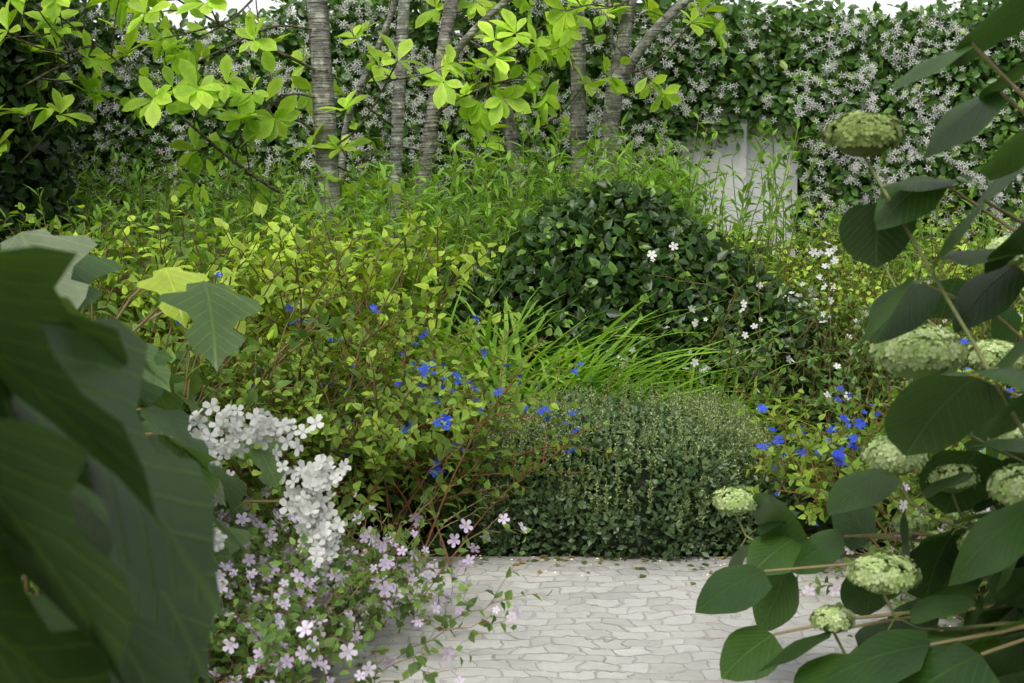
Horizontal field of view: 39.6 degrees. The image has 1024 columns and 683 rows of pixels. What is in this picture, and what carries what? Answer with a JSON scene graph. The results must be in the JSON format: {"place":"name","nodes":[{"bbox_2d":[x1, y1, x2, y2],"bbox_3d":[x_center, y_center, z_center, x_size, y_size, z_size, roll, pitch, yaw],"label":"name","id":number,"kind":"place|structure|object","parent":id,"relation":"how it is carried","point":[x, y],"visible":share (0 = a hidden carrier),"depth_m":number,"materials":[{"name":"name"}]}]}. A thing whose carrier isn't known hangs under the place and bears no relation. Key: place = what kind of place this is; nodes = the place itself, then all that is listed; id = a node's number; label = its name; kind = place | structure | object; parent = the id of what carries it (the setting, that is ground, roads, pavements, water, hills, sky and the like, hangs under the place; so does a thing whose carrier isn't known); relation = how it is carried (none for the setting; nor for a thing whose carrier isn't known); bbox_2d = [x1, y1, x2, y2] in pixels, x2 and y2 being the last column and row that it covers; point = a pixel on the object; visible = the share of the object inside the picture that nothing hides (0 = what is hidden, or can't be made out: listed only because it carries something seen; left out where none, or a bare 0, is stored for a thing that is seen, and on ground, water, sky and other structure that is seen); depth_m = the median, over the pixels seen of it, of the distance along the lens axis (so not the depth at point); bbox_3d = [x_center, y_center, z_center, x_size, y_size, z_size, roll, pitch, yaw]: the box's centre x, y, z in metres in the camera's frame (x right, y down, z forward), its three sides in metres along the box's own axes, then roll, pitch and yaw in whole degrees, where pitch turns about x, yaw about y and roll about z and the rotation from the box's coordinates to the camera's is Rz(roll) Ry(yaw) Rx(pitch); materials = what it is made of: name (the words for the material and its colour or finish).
{"place":"outdoors","nodes":[
{"label":"outdoors","id":0,"kind":"place"},
{"bbox_2d":[74,0,1022,40],"label":"sky","id":1,"kind":"structure","parent":0,"point":[238,4],"materials":[{"name":"white"}]},
{"bbox_2d":[219,416,1000,677],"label":"ground","id":2,"kind":"structure","parent":0,"point":[451,551],"depth_m":4.86,"materials":[{"name":"soil"}]},
{"bbox_2d":[0,0,120,246],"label":"hedge","id":3,"kind":"object","parent":2,"relation":"on","point":[29,94],"visible":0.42,"depth_m":6.82,"materials":[{"name":"green plant"}]},
{"bbox_2d":[33,0,93,231],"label":"hedge","id":4,"kind":"object","parent":2,"relation":"on","point":[71,128],"visible":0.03,"depth_m":9.81,"materials":[{"name":"green plant"}]},
{"bbox_2d":[0,165,296,398],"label":"leafy shrub","id":5,"kind":"object","parent":2,"relation":"on","point":[176,225],"visible":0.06,"depth_m":5.71,"materials":[{"name":"green plant"}]},
{"bbox_2d":[0,228,350,682],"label":"hydrangea","id":6,"kind":"object","parent":2,"relation":"on","point":[114,477],"visible":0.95,"depth_m":1.25,"materials":[{"name":"green plant"}]},
{"bbox_2d":[0,200,436,524],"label":"leafy shrub","id":7,"kind":"object","parent":2,"relation":"on","point":[193,385],"visible":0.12,"depth_m":4.33,"materials":[{"name":"green plant"}]},
{"bbox_2d":[26,501,472,682],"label":"flowering plant","id":8,"kind":"object","parent":2,"relation":"on","point":[250,645],"visible":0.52,"depth_m":3.21,"materials":[{"name":"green plant"}]},
{"bbox_2d":[10,180,519,521],"bbox_3d":[-1.002,-0.004,5.462,2.633,1.224,2.303,0,7,0],"label":"shrub","id":9,"kind":"object","parent":2,"relation":"on","point":[289,268],"visible":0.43,"depth_m":5.31,"materials":[{"name":"green plant"}]},
{"bbox_2d":[0,0,574,307],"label":"multistem tree","id":10,"kind":"object","parent":2,"relation":"on","point":[207,94],"visible":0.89,"depth_m":7.42,"materials":[{"name":"green plant"}]},
{"bbox_2d":[198,466,551,682],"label":"flowering plant","id":11,"kind":"object","parent":2,"relation":"on","point":[258,551],"visible":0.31,"depth_m":3.63,"materials":[{"name":"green plant"}]},
{"bbox_2d":[144,272,630,564],"bbox_3d":[-0.637,0.243,4.682,1.955,0.934,1.993,3,8,21],"label":"blue flowering shrub","id":12,"kind":"object","parent":2,"relation":"on","point":[383,418],"visible":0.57,"depth_m":4.54,"materials":[{"name":"green plant"}]},
{"bbox_2d":[208,141,603,393],"bbox_3d":[-0.462,-0.303,7.138,1.958,1.390,1.737,0,7,0],"label":"perennial clump","id":13,"kind":"object","parent":2,"relation":"on","point":[380,210],"visible":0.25,"depth_m":6.89,"materials":[{"name":"green plant"}]},
{"bbox_2d":[341,233,572,368],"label":"tall grass blades","id":14,"kind":"object","parent":2,"relation":"on","point":[467,340],"visible":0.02,"depth_m":5.85,"materials":[{"name":"green plant"}]},
{"bbox_2d":[0,115,1023,419],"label":"tall perennial plants","id":15,"kind":"object","parent":2,"relation":"on","point":[146,219],"visible":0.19,"depth_m":7.33,"materials":[{"name":"green plant"}]},
{"bbox_2d":[34,0,1023,287],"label":"jasmine hedge","id":16,"kind":"object","parent":2,"relation":"on","point":[814,68],"visible":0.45,"depth_m":9.95,"materials":[{"name":"green plant"}]},
{"bbox_2d":[236,284,857,521],"bbox_3d":[-0.008,0.231,5.957,2.744,1.076,1.809,0,7,0],"label":"hakone grass clump","id":17,"kind":"object","parent":2,"relation":"on","point":[546,361],"visible":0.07,"depth_m":5.43,"materials":[{"name":"green plant"}]},
{"bbox_2d":[415,0,727,224],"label":"multistem tree","id":18,"kind":"object","parent":2,"relation":"on","point":[621,63],"visible":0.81,"depth_m":8.02,"materials":[{"name":"green plant"}]},
{"bbox_2d":[392,108,827,309],"bbox_3d":[0.533,-0.434,7.492,2.321,1.558,1.408,0,7,0],"label":"perennial clump","id":19,"kind":"object","parent":2,"relation":"on","point":[671,162],"visible":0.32,"depth_m":7.27,"materials":[{"name":"green plant"}]},
{"bbox_2d":[209,334,1018,652],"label":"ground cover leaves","id":20,"kind":"object","parent":2,"relation":"on","point":[455,530],"visible":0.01,"depth_m":4.88,"materials":[{"name":"green plant"}]},
{"bbox_2d":[268,557,961,682],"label":"path paving","id":21,"kind":"structure","parent":2,"relation":"on","point":[607,620],"depth_m":3.87,"materials":[{"name":"stone"}]},
{"bbox_2d":[310,554,954,678],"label":"leaf litter on path","id":22,"kind":"object","parent":21,"relation":"on","point":[539,572],"visible":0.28,"depth_m":4.46,"materials":[{"name":"brown plant"}]},
{"bbox_2d":[407,177,853,456],"bbox_3d":[0.457,-0.089,6.350,1.868,1.288,1.715,6,9,38],"label":"dark round shrub","id":23,"kind":"object","parent":2,"relation":"on","point":[595,247],"visible":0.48,"depth_m":5.90,"materials":[{"name":"green plant"}]},
{"bbox_2d":[461,375,804,562],"bbox_3d":[0.419,0.416,4.975,1.206,0.561,1.071,0,7,0],"label":"shrub","id":24,"kind":"object","parent":2,"relation":"on","point":[650,495],"visible":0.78,"depth_m":4.60,"materials":[{"name":"green plant"}]},
{"bbox_2d":[544,145,723,221],"bbox_3d":[0.691,-0.389,7.753,1.105,1.402,2.144,0,7,0],"label":"perennial clump right of trees","id":25,"kind":"object","parent":2,"relation":"on","point":[645,169],"visible":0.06,"depth_m":7.54,"materials":[{"name":"green plant"}]},
{"bbox_2d":[476,335,823,446],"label":"hakone grass clump","id":26,"kind":"object","parent":2,"relation":"on","point":[671,384],"visible":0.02,"depth_m":5.54,"materials":[{"name":"green plant"}]},
{"bbox_2d":[641,356,817,444],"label":"grass","id":27,"kind":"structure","parent":2,"relation":"on","point":[753,390],"depth_m":5.59,"materials":[{"name":"green plant"}]},
{"bbox_2d":[564,225,1023,474],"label":"white flowered shrub","id":28,"kind":"object","parent":2,"relation":"on","point":[842,368],"visible":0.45,"depth_m":5.66,"materials":[{"name":"green plant"}]},
{"bbox_2d":[656,171,1023,424],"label":"shrub","id":29,"kind":"object","parent":2,"relation":"on","point":[931,249],"visible":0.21,"depth_m":6.64,"materials":[{"name":"green plant"}]},
{"bbox_2d":[695,0,1023,682],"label":"hydrangea","id":30,"kind":"object","parent":2,"relation":"on","point":[940,404],"visible":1,"depth_m":2.63,"materials":[{"name":"green plant"}]},
{"bbox_2d":[723,229,1023,337],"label":"shrub","id":31,"kind":"object","parent":2,"relation":"on","point":[853,258],"visible":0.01,"depth_m":9.21,"materials":[{"name":"green plant"}]},
{"bbox_2d":[734,338,1021,589],"bbox_3d":[1.448,0.371,4.466,1.578,0.735,1.380,0,7,0],"label":"blue flowering shrub","id":32,"kind":"object","parent":2,"relation":"on","point":[814,455],"visible":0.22,"depth_m":4.44,"materials":[{"name":"green plant"}]},
{"bbox_2d":[748,177,1023,393],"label":"shrub","id":33,"kind":"object","parent":2,"relation":"on","point":[957,268],"visible":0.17,"depth_m":6.40,"materials":[{"name":"green plant"}]},
{"bbox_2d":[796,465,1001,626],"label":"flowering plant","id":34,"kind":"object","parent":2,"relation":"on","point":[896,549],"visible":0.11,"depth_m":4.00,"materials":[{"name":"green plant"}]},
{"bbox_2d":[423,41,997,257],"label":"garden wall","id":35,"kind":"structure","parent":0,"point":[739,159],"depth_m":10.13,"materials":[{"name":"paint"}]}
]}

